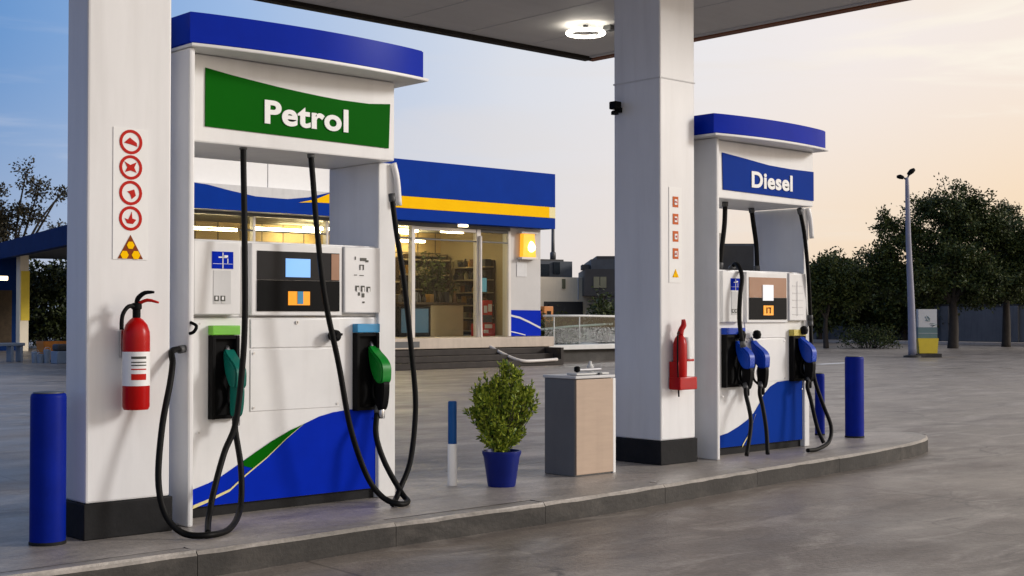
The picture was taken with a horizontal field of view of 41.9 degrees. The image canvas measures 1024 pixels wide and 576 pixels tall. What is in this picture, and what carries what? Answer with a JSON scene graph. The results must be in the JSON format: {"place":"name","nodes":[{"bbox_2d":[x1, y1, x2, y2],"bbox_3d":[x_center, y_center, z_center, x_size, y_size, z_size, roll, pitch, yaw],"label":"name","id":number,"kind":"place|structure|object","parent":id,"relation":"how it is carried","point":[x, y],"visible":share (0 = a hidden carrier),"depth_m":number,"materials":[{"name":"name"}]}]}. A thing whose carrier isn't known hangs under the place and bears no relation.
{"place":"outdoors","nodes":[
{"label":"outdoors","id":0,"kind":"place"},
{"bbox_2d":[36,340,65,361],"bbox_3d":[-12.207,1.678,35.476,0.680,0.560,0.500,1,-2,-43],"label":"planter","id":1,"kind":"object","parent":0,"point":[41,345],"visible":0.39,"depth_m":35.23,"materials":[{"name":"wood"}]},
{"bbox_2d":[51,344,65,363],"bbox_3d":[-11.501,1.682,34.176,0.440,0.500,0.400,1,-2,-43],"label":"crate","id":2,"kind":"object","parent":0,"point":[58,354],"visible":0.64,"depth_m":33.99,"materials":[{"name":"plastic"}]},
{"bbox_2d":[0,432,912,571],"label":"island pavement","id":3,"kind":"structure","parent":0,"point":[430,493],"depth_m":7.89,"materials":[{"name":"concrete"}]},
{"bbox_2d":[28,391,66,546],"bbox_3d":[-2.273,0.878,6.552,0.177,0.745,0.177,1,-2,-43],"label":"bollard","id":4,"kind":"object","parent":3,"relation":"on","point":[47,483],"visible":1,"depth_m":6.48,"materials":[{"name":"blue metal"}]},
{"bbox_2d":[66,0,171,540],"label":"pillar","id":5,"kind":"structure","parent":3,"relation":"on","point":[119,63],"depth_m":6.76,"materials":[{"name":"paint"}]},
{"bbox_2d":[112,127,147,259],"bbox_3d":[-1.942,-0.479,6.810,0.190,0.670,0.009,1,-2,-43],"label":"safety sign","id":6,"kind":"object","parent":5,"relation":"attached to","point":[130,196],"visible":1,"depth_m":6.81,"materials":[{"name":"white plastic"}]},
{"bbox_2d":[119,290,158,409],"bbox_3d":[-1.896,0.310,6.716,0.185,0.597,0.171,1,-2,-43],"label":"fire extinguisher","id":7,"kind":"object","parent":5,"relation":"attached to","point":[134,343],"visible":1,"depth_m":6.66,"materials":[{"name":"red paint"}]},
{"bbox_2d":[155,11,428,538],"bbox_3d":[-1.371,-0.089,7.660,1.897,2.727,1.251,1,-2,-43],"label":"fuel pump","id":8,"kind":"object","parent":3,"relation":"on","point":[280,389],"visible":0.98,"depth_m":7.68,"materials":[{"name":"white paint"}]},
{"bbox_2d":[448,401,456,485],"bbox_3d":[-0.392,1.019,8.787,0.062,0.552,0.062,1,-2,-43],"label":"marker post","id":9,"kind":"object","parent":3,"relation":"on","point":[452,443],"visible":1,"depth_m":8.76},
{"bbox_2d":[462,359,540,487],"bbox_3d":[-0.065,0.877,8.745,0.415,0.836,0.378,1,-2,-43],"label":"potted shrub","id":10,"kind":"object","parent":3,"relation":"on","point":[501,412],"visible":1,"depth_m":8.70,"materials":[{"name":"green plant"}]},
{"bbox_2d":[543,372,615,476],"bbox_3d":[0.479,0.953,9.462,0.415,0.712,0.330,1,-2,-43],"label":"cabinet","id":11,"kind":"object","parent":3,"relation":"on","point":[580,424],"visible":1,"depth_m":9.34,"materials":[{"name":"beige wood"}]},
{"bbox_2d":[574,366,600,372],"bbox_3d":[0.528,0.569,9.381,0.221,0.044,0.044,1,-1,-34],"label":"squeegee","id":12,"kind":"object","parent":11,"relation":"on","point":[577,369],"visible":1,"depth_m":9.35,"materials":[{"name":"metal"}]},
{"bbox_2d":[587,361,593,371],"bbox_3d":[0.559,0.568,9.564,0.048,0.090,0.047,1,-2,-43],"label":"spray bottle","id":13,"kind":"object","parent":11,"relation":"on","point":[589,365],"visible":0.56,"depth_m":9.55,"materials":[{"name":"white plastic"}]},
{"bbox_2d":[613,0,696,465],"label":"pillar","id":14,"kind":"structure","parent":3,"relation":"on","point":[653,84],"depth_m":10.12,"materials":[{"name":"paint"}]},
{"bbox_2d":[254,0,909,61],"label":"canopy","id":15,"kind":"object","parent":14,"relation":"on","point":[541,26],"visible":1,"depth_m":14.54,"materials":[{"name":"metal"}]},
{"bbox_2d":[566,25,613,38],"bbox_3d":[0.843,-2.901,15.019,0.484,0.120,0.454,1,-2,-43],"label":"ceiling lamp","id":16,"kind":"object","parent":15,"relation":"attached to","point":[604,30],"visible":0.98,"depth_m":14.99,"materials":[{"name":"white plastic"}]},
{"bbox_2d":[609,101,621,114],"bbox_3d":[0.801,-1.376,10.241,0.100,0.100,0.070,1,-2,-43],"label":"security camera","id":17,"kind":"object","parent":14,"relation":"attached to","point":[615,107],"visible":1,"depth_m":10.21,"materials":[{"name":"black plastic"}]},
{"bbox_2d":[669,187,681,282],"bbox_3d":[1.233,-0.399,10.074,0.145,0.720,0.012,1,-2,-43],"label":"safety sign","id":18,"kind":"object","parent":14,"relation":"attached to","point":[675,234],"visible":1,"depth_m":10.07,"materials":[{"name":"white plastic"}]},
{"bbox_2d":[669,319,696,396],"bbox_3d":[1.281,0.521,10.019,0.204,0.578,0.110,1,-2,-43],"label":"fire extinguisher","id":19,"kind":"object","parent":14,"relation":"attached to","point":[679,379],"visible":1,"depth_m":9.96,"materials":[{"name":"red paint"}]},
{"bbox_2d":[694,113,832,459],"bbox_3d":[1.881,0.009,11.003,1.618,2.660,0.942,1,-2,-43],"label":"fuel pump","id":20,"kind":"object","parent":3,"relation":"on","point":[755,359],"visible":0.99,"depth_m":10.81,"materials":[{"name":"white paint"}]},
{"bbox_2d":[815,373,824,435],"bbox_3d":[2.864,1.078,12.440,0.094,0.580,0.094,1,-2,-43],"label":"bollard","id":21,"kind":"object","parent":3,"relation":"on","point":[819,411],"visible":0.73,"depth_m":12.40,"materials":[{"name":"blue metal"}]},
{"bbox_2d":[845,356,864,437],"bbox_3d":[3.131,0.992,12.226,0.177,0.745,0.177,1,-2,-43],"label":"bollard","id":22,"kind":"object","parent":3,"relation":"on","point":[854,396],"visible":1,"depth_m":12.15,"materials":[{"name":"blue metal"}]},
{"bbox_2d":[0,338,1023,575],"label":"forecourt ground","id":23,"kind":"structure","parent":0,"point":[950,502],"depth_m":8.95,"materials":[{"name":"concrete"}]},
{"bbox_2d":[0,257,15,350],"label":"kiosk","id":24,"kind":"object","parent":23,"relation":"on","point":[8,308],"visible":0.5,"depth_m":46.53,"materials":[{"name":"blue"}]},
{"bbox_2d":[0,290,11,342],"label":"door","id":25,"kind":"structure","parent":24,"relation":"in","point":[5,295],"depth_m":46.46,"materials":[{"name":"brown wood"}]},
{"bbox_2d":[0,343,24,361],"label":"bench","id":26,"kind":"object","parent":23,"relation":"on","point":[10,352],"visible":1,"depth_m":35.50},
{"bbox_2d":[0,225,66,350],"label":"side canopy","id":27,"kind":"object","parent":23,"relation":"on","point":[47,244],"visible":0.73,"depth_m":45.09,"materials":[{"name":"blue metal"}]},
{"bbox_2d":[0,276,7,279],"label":"wall lamp","id":28,"kind":"object","parent":27,"relation":"attached to","point":[3,277],"visible":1,"depth_m":43.99,"materials":[{"name":"beige"}]},
{"bbox_2d":[0,156,66,242],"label":"broadleaf tree","id":29,"kind":"object","parent":23,"relation":"on","point":[22,210],"visible":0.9,"depth_m":60.04,"materials":[{"name":"green plant"}]},
{"bbox_2d":[31,350,38,362],"bbox_3d":[-12.326,1.767,34.574,0.215,0.345,0.207,1,-2,-43],"label":"bucket","id":30,"kind":"object","parent":23,"relation":"on","point":[34,356],"visible":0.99,"depth_m":34.49,"materials":[{"name":"metal"}]},
{"bbox_2d":[36,352,43,362],"bbox_3d":[-12.188,1.801,34.574,0.234,0.278,0.227,1,-2,-43],"label":"bucket","id":31,"kind":"object","parent":23,"relation":"on","point":[40,358],"visible":0.99,"depth_m":34.49,"materials":[{"name":"metal"}]},
{"bbox_2d":[43,347,50,362],"bbox_3d":[-12.022,1.733,34.575,0.195,0.413,0.186,1,-2,-43],"label":"bucket","id":32,"kind":"object","parent":23,"relation":"on","point":[47,353],"visible":0.98,"depth_m":34.51,"materials":[{"name":"metal"}]},
{"bbox_2d":[28,259,66,347],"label":"broadleaf tree","id":33,"kind":"object","parent":23,"relation":"on","point":[51,322],"visible":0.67,"depth_m":49.60,"materials":[{"name":"green plant"}]},
{"bbox_2d":[30,259,66,344],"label":"broadleaf tree","id":34,"kind":"object","parent":23,"relation":"on","point":[63,292],"visible":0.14,"depth_m":50.43,"materials":[{"name":"green plant"}]},
{"bbox_2d":[0,500,528,572],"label":"kerb bedding","id":35,"kind":"object","parent":23,"relation":"on","point":[384,519],"visible":0.15,"depth_m":7.54,"materials":[{"name":"concrete"}]},
{"bbox_2d":[0,431,927,575],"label":"kerb","id":36,"kind":"structure","parent":35,"relation":"on","point":[234,556],"depth_m":7.53,"materials":[{"name":"concrete"}]},
{"bbox_2d":[194,157,563,370],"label":"shop","id":37,"kind":"structure","parent":23,"relation":"on","point":[490,213],"depth_m":32.51,"materials":[{"name":"paint"}]},
{"bbox_2d":[194,226,236,230],"bbox_3d":[-6.750,-1.300,29.116,1.700,0.060,0.120,1,-2,-43],"label":"tube light","id":38,"kind":"object","parent":37,"relation":"attached to","point":[215,230],"visible":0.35,"depth_m":29.28,"materials":[{"name":"beige plastic"}]},
{"bbox_2d":[256,227,313,232],"bbox_3d":[-5.181,-1.316,30.292,1.600,0.060,0.120,1,-2,-43],"label":"tube light","id":39,"kind":"object","parent":37,"relation":"attached to","point":[284,229],"visible":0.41,"depth_m":30.24,"materials":[{"name":"beige plastic"}]},
{"bbox_2d":[303,226,328,229],"bbox_3d":[-4.419,-1.432,32.493,1.500,0.060,0.120,1,-2,-43],"label":"tube light","id":40,"kind":"object","parent":37,"relation":"attached to","point":[307,227],"visible":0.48,"depth_m":32.03,"materials":[{"name":"beige plastic"}]},
{"bbox_2d":[194,210,510,337],"bbox_3d":[-3.471,-0.286,30.814,9.250,2.900,0.140,1,-2,-43],"label":"window frame","id":41,"kind":"structure","parent":37,"relation":"in","point":[412,226],"depth_m":32.29,"materials":[{"name":"white metal"}]},
{"bbox_2d":[395,280,400,306],"bbox_3d":[-3.523,0.509,34.286,1.400,1.450,0.400,1,-2,-43],"label":"shelf unit","id":42,"kind":"object","parent":37,"relation":"on","point":[397,287],"visible":0.06,"depth_m":34.64,"materials":[{"name":"brown wood"}]},
{"bbox_2d":[400,239,424,242],"bbox_3d":[-2.684,-1.263,35.993,0.800,0.060,0.120,1,-2,-43],"label":"tube light","id":43,"kind":"object","parent":37,"relation":"attached to","point":[416,241],"visible":0.66,"depth_m":36.04,"materials":[{"name":"beige plastic"}]},
{"bbox_2d":[395,257,450,306],"bbox_3d":[-2.446,0.234,35.557,1.800,2.050,0.400,1,-2,-43],"label":"shelf unit","id":44,"kind":"object","parent":37,"relation":"on","point":[447,262],"visible":0.19,"depth_m":35.79,"materials":[{"name":"brown wood"}]},
{"bbox_2d":[415,281,421,288],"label":"packet","id":45,"kind":"object","parent":44,"relation":"on","point":[417,284],"visible":0.55,"depth_m":35.34},
{"bbox_2d":[403,253,447,258],"bbox_3d":[-2.356,0.177,36.457,1.250,2.200,0.400,1,-2,-43],"label":"shelf unit","id":46,"kind":"object","parent":37,"relation":"on","point":[418,256],"visible":0.13,"depth_m":36.50,"materials":[{"name":"brown wood"}]},
{"bbox_2d":[395,302,465,336],"bbox_3d":[-2.260,0.798,34.017,2.200,0.860,0.800,1,-2,-43],"label":"shop counter","id":47,"kind":"object","parent":37,"relation":"on","point":[438,318],"visible":0.66,"depth_m":33.81,"materials":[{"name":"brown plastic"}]},
{"bbox_2d":[395,295,401,301],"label":"packet","id":48,"kind":"object","parent":47,"relation":"on","point":[398,298],"visible":0.76,"depth_m":33.21},
{"bbox_2d":[415,292,417,301],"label":"packet","id":49,"kind":"object","parent":47,"relation":"on","point":[416,296],"visible":0.29,"depth_m":33.56},
{"bbox_2d":[425,294,433,301],"bbox_3d":[-2.096,0.261,33.975,0.130,0.209,0.200,1,-2,-43],"label":"packet","id":50,"kind":"object","parent":47,"relation":"on","point":[429,297],"visible":0.81,"depth_m":33.91},
{"bbox_2d":[438,290,441,301],"bbox_3d":[-1.850,0.209,34.203,0.110,0.321,0.105,1,-2,-43],"label":"bottle","id":51,"kind":"object","parent":47,"relation":"on","point":[439,297],"visible":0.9,"depth_m":34.16,"materials":[{"name":"brown glass"}]},
{"bbox_2d":[441,292,448,302],"bbox_3d":[-1.721,0.236,34.321,0.130,0.273,0.200,1,-2,-43],"label":"packet","id":52,"kind":"object","parent":47,"relation":"on","point":[445,296],"visible":0.8,"depth_m":34.25},
{"bbox_2d":[415,251,465,301],"bbox_3d":[-2.045,0.135,35.026,1.521,2.227,1.060,1,-1,-29],"label":"indoor plant","id":53,"kind":"object","parent":37,"relation":"on","point":[435,284],"visible":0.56,"depth_m":34.96,"materials":[{"name":"green plant"}]},
{"bbox_2d":[440,231,463,233],"bbox_3d":[-1.563,-1.465,34.855,0.700,0.060,0.120,1,-2,-43],"label":"tube light","id":54,"kind":"object","parent":37,"relation":"attached to","point":[451,232],"visible":0.54,"depth_m":34.73,"materials":[{"name":"beige plastic"}]},
{"bbox_2d":[451,260,494,334],"bbox_3d":[-1.123,0.267,35.959,0.370,2.000,1.600,1,-2,-43],"label":"wall rack","id":55,"kind":"object","parent":37,"relation":"in","point":[490,294],"depth_m":35.74,"materials":[{"name":"brown wood"}]},
{"bbox_2d":[454,260,462,266],"bbox_3d":[-1.454,-0.660,36.315,0.220,0.204,0.139,1,-2,-43],"label":"packet","id":56,"kind":"object","parent":55,"relation":"on","point":[456,263],"visible":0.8,"depth_m":36.23},
{"bbox_2d":[455,282,465,291],"bbox_3d":[-1.399,-0.013,36.241,0.220,0.268,0.182,1,-2,-43],"label":"packet","id":57,"kind":"object","parent":55,"relation":"on","point":[460,284],"visible":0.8,"depth_m":36.16},
{"bbox_2d":[458,271,463,279],"bbox_3d":[-1.376,-0.343,36.179,0.159,0.245,0.151,1,-2,-43],"label":"bottle","id":58,"kind":"object","parent":55,"relation":"on","point":[461,277],"visible":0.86,"depth_m":36.12,"materials":[{"name":"brown glass"}]},
{"bbox_2d":[460,286,464,291],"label":"packet","id":59,"kind":"object","parent":55,"relation":"on","point":[462,288],"visible":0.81,"depth_m":36.01},
{"bbox_2d":[463,259,467,266],"bbox_3d":[-1.255,-0.676,36.054,0.129,0.225,0.122,1,-2,-43],"label":"bottle","id":60,"kind":"object","parent":55,"relation":"on","point":[465,263],"visible":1,"depth_m":36.01,"materials":[{"name":"brown glass"}]},
{"bbox_2d":[461,296,471,304],"bbox_3d":[-1.227,0.334,36.048,0.220,0.245,0.185,1,-2,-43],"label":"packet","id":61,"kind":"object","parent":55,"relation":"on","point":[464,299],"visible":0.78,"depth_m":35.97},
{"bbox_2d":[464,271,468,279],"bbox_3d":[-1.235,-0.335,36.026,0.127,0.222,0.120,1,-2,-43],"label":"bottle","id":62,"kind":"object","parent":55,"relation":"on","point":[466,276],"visible":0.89,"depth_m":35.98,"materials":[{"name":"brown glass"}]},
{"bbox_2d":[463,312,471,317],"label":"packet","id":63,"kind":"object","parent":55,"relation":"on","point":[465,314],"visible":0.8,"depth_m":35.93},
{"bbox_2d":[463,321,472,329],"bbox_3d":[-1.182,1.010,35.986,0.220,0.252,0.174,1,-2,-43],"label":"packet","id":64,"kind":"object","parent":55,"relation":"on","point":[466,325],"visible":0.77,"depth_m":35.90},
{"bbox_2d":[465,285,472,291],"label":"packet","id":65,"kind":"object","parent":55,"relation":"on","point":[468,288],"visible":0.7,"depth_m":35.86},
{"bbox_2d":[467,299,471,304],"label":"packet","id":66,"kind":"object","parent":55,"relation":"on","point":[469,301],"visible":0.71,"depth_m":35.79},
{"bbox_2d":[482,270,490,278],"bbox_3d":[-0.672,-0.350,35.459,0.220,0.230,0.134,1,-2,-43],"label":"packet","id":67,"kind":"object","parent":55,"relation":"on","point":[486,273],"visible":0.77,"depth_m":35.39},
{"bbox_2d":[482,259,490,265],"bbox_3d":[-0.672,-0.671,35.466,0.220,0.192,0.135,1,-2,-43],"label":"packet","id":68,"kind":"object","parent":55,"relation":"on","point":[486,262],"visible":1,"depth_m":35.40},
{"bbox_2d":[471,300,494,335],"bbox_3d":[-0.741,0.779,34.560,0.530,0.920,0.362,1,-2,-43],"label":"display stand","id":69,"kind":"object","parent":37,"relation":"on","point":[488,329],"visible":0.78,"depth_m":34.46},
{"bbox_2d":[482,277,486,299],"bbox_3d":[-0.809,0.015,34.597,0.380,0.590,0.076,1,-2,-43],"label":"monitor","id":70,"kind":"object","parent":69,"relation":"on","point":[484,284],"visible":0.39,"depth_m":34.64,"materials":[{"name":"teal plastic"}]},
{"bbox_2d":[518,231,537,261],"bbox_3d":[0.440,-1.067,34.238,0.580,0.800,0.281,1,-2,-43],"label":"wall lantern","id":71,"kind":"object","parent":37,"relation":"attached to","point":[527,249],"depth_m":34.17,"materials":[{"name":"yellow glass"}]},
{"bbox_2d":[495,259,601,341],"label":"office building","id":72,"kind":"structure","parent":23,"relation":"on","point":[560,285],"depth_m":61.95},
{"bbox_2d":[540,264,549,275],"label":"window","id":73,"kind":"structure","parent":72,"relation":"in","point":[544,268],"depth_m":62.07,"materials":[{"name":"black glass"}]},
{"bbox_2d":[550,229,555,258],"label":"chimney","id":74,"kind":"object","parent":72,"relation":"on","point":[552,254],"visible":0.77,"depth_m":62.99,"materials":[{"name":"grey metal"}]},
{"bbox_2d":[553,262,559,273],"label":"window","id":75,"kind":"structure","parent":72,"relation":"in","point":[556,265],"depth_m":62.38,"materials":[{"name":"black glass"}]},
{"bbox_2d":[562,279,565,288],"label":"window","id":76,"kind":"structure","parent":72,"relation":"in","point":[563,280],"depth_m":61.64,"materials":[{"name":"grey glass"}]},
{"bbox_2d":[541,315,614,361],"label":"terrace","id":77,"kind":"structure","parent":23,"relation":"on","point":[580,352],"depth_m":35.69,"materials":[{"name":"concrete"}]},
{"bbox_2d":[540,306,552,325],"bbox_3d":[0.912,1.010,36.658,0.350,1.018,0.310,1,-2,-43],"label":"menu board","id":78,"kind":"object","parent":77,"relation":"on","point":[547,309],"visible":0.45,"depth_m":36.52,"materials":[{"name":"orange plastic"}]},
{"bbox_2d":[540,304,557,334],"bbox_3d":[0.444,0.952,35.612,1.210,1.111,1.316,-1,-1,34],"label":"terrace shrub","id":79,"kind":"object","parent":77,"relation":"on","point":[542,326],"visible":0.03,"depth_m":35.61,"materials":[{"name":"green plant"}]},
{"bbox_2d":[541,314,567,342],"bbox_3d":[0.691,1.122,36.294,1.699,0.922,1.132,1,-2,-43],"label":"terrace shrub","id":80,"kind":"object","parent":77,"relation":"on","point":[550,322],"visible":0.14,"depth_m":36.34,"materials":[{"name":"green plant"}]},
{"bbox_2d":[542,323,586,343],"bbox_3d":[1.323,1.266,35.935,1.795,0.664,0.976,1,-2,-43],"label":"terrace shrub","id":81,"kind":"object","parent":77,"relation":"on","point":[562,334],"visible":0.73,"depth_m":35.82,"materials":[{"name":"green plant"}]},
{"bbox_2d":[553,304,578,339],"bbox_3d":[1.097,1.006,37.126,2.072,1.114,1.242,1,-2,-43],"label":"terrace shrub","id":82,"kind":"object","parent":77,"relation":"on","point":[566,322],"visible":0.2,"depth_m":37.35,"materials":[{"name":"green plant"}]},
{"bbox_2d":[583,286,614,342],"bbox_3d":[2.567,0.732,37.139,1.168,1.606,1.291,1,-2,-43],"label":"terrace shrub","id":83,"kind":"object","parent":77,"relation":"on","point":[604,306],"visible":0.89,"depth_m":36.99,"materials":[{"name":"green plant"}]},
{"bbox_2d":[578,256,614,342],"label":"dark building","id":84,"kind":"structure","parent":23,"relation":"on","point":[598,272],"depth_m":60.02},
{"bbox_2d":[594,277,598,287],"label":"window","id":85,"kind":"structure","parent":84,"relation":"in","point":[596,279],"depth_m":59.95,"materials":[{"name":"grey glass"}]},
{"bbox_2d":[600,277,605,287],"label":"window","id":86,"kind":"structure","parent":84,"relation":"in","point":[602,279],"depth_m":59.95,"materials":[{"name":"grey glass"}]},
{"bbox_2d":[811,246,867,268],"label":"broadleaf tree","id":87,"kind":"object","parent":23,"relation":"on","point":[834,253],"visible":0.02,"depth_m":65.79,"materials":[{"name":"green plant"}]},
{"bbox_2d":[809,257,874,338],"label":"broadleaf tree","id":88,"kind":"object","parent":23,"relation":"on","point":[834,320],"visible":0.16,"depth_m":59.55,"materials":[{"name":"green plant"}]},
{"bbox_2d":[809,249,883,347],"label":"broadleaf tree","id":89,"kind":"object","parent":23,"relation":"on","point":[835,282],"visible":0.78,"depth_m":49.68,"materials":[{"name":"green plant"}]},
{"bbox_2d":[834,252,900,334],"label":"broadleaf tree","id":90,"kind":"object","parent":23,"relation":"on","point":[861,319],"visible":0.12,"depth_m":60.83,"materials":[{"name":"green plant"}]},
{"bbox_2d":[833,321,902,348],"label":"hedge","id":91,"kind":"object","parent":23,"relation":"on","point":[865,336],"visible":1,"depth_m":49.63,"materials":[{"name":"green plant"}]},
{"bbox_2d":[858,261,951,339],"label":"broadleaf tree","id":92,"kind":"object","parent":23,"relation":"on","point":[889,314],"visible":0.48,"depth_m":59.52,"materials":[{"name":"green plant"}]},
{"bbox_2d":[897,168,920,357],"bbox_3d":[11.685,-0.746,39.220,0.603,5.559,0.581,1,-2,-43],"label":"street lamp","id":93,"kind":"object","parent":23,"relation":"on","point":[912,348],"visible":1,"depth_m":39.15,"materials":[{"name":"metal"}]},
{"bbox_2d":[813,304,1023,341],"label":"boundary wall","id":94,"kind":"structure","parent":23,"relation":"on","point":[985,324],"depth_m":57.76,"materials":[{"name":"concrete"}]},
{"bbox_2d":[916,309,941,357],"bbox_3d":[12.182,1.328,39.273,0.720,1.410,0.500,0,-1,0],"label":"totem sign","id":95,"kind":"object","parent":23,"relation":"on","point":[927,339],"visible":0.99,"depth_m":39.17,"materials":[{"name":"metal"}]},
{"bbox_2d":[852,172,1023,347],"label":"broadleaf tree","id":96,"kind":"object","parent":23,"relation":"on","point":[967,227],"visible":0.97,"depth_m":49.71,"materials":[{"name":"green plant"}]},
{"bbox_2d":[942,291,1023,307],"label":"broadleaf tree","id":97,"kind":"object","parent":23,"relation":"on","point":[1012,302],"visible":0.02,"depth_m":59.13,"materials":[{"name":"green plant"}]},
{"bbox_2d":[966,199,1023,346],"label":"broadleaf tree","id":98,"kind":"object","parent":23,"relation":"on","point":[1006,331],"visible":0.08,"depth_m":51.86,"materials":[{"name":"green plant"}]},
{"bbox_2d":[0,0,1023,310],"label":"sky","id":99,"kind":"structure","parent":0,"point":[931,87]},
{"bbox_2d":[719,233,753,270],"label":"house","id":100,"kind":"structure","parent":0,"point":[742,255],"depth_m":70.04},
{"bbox_2d":[813,339,1023,345],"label":"pavement","id":101,"kind":"structure","parent":0,"point":[983,343],"depth_m":55.27,"materials":[{"name":"concrete"}]}
]}

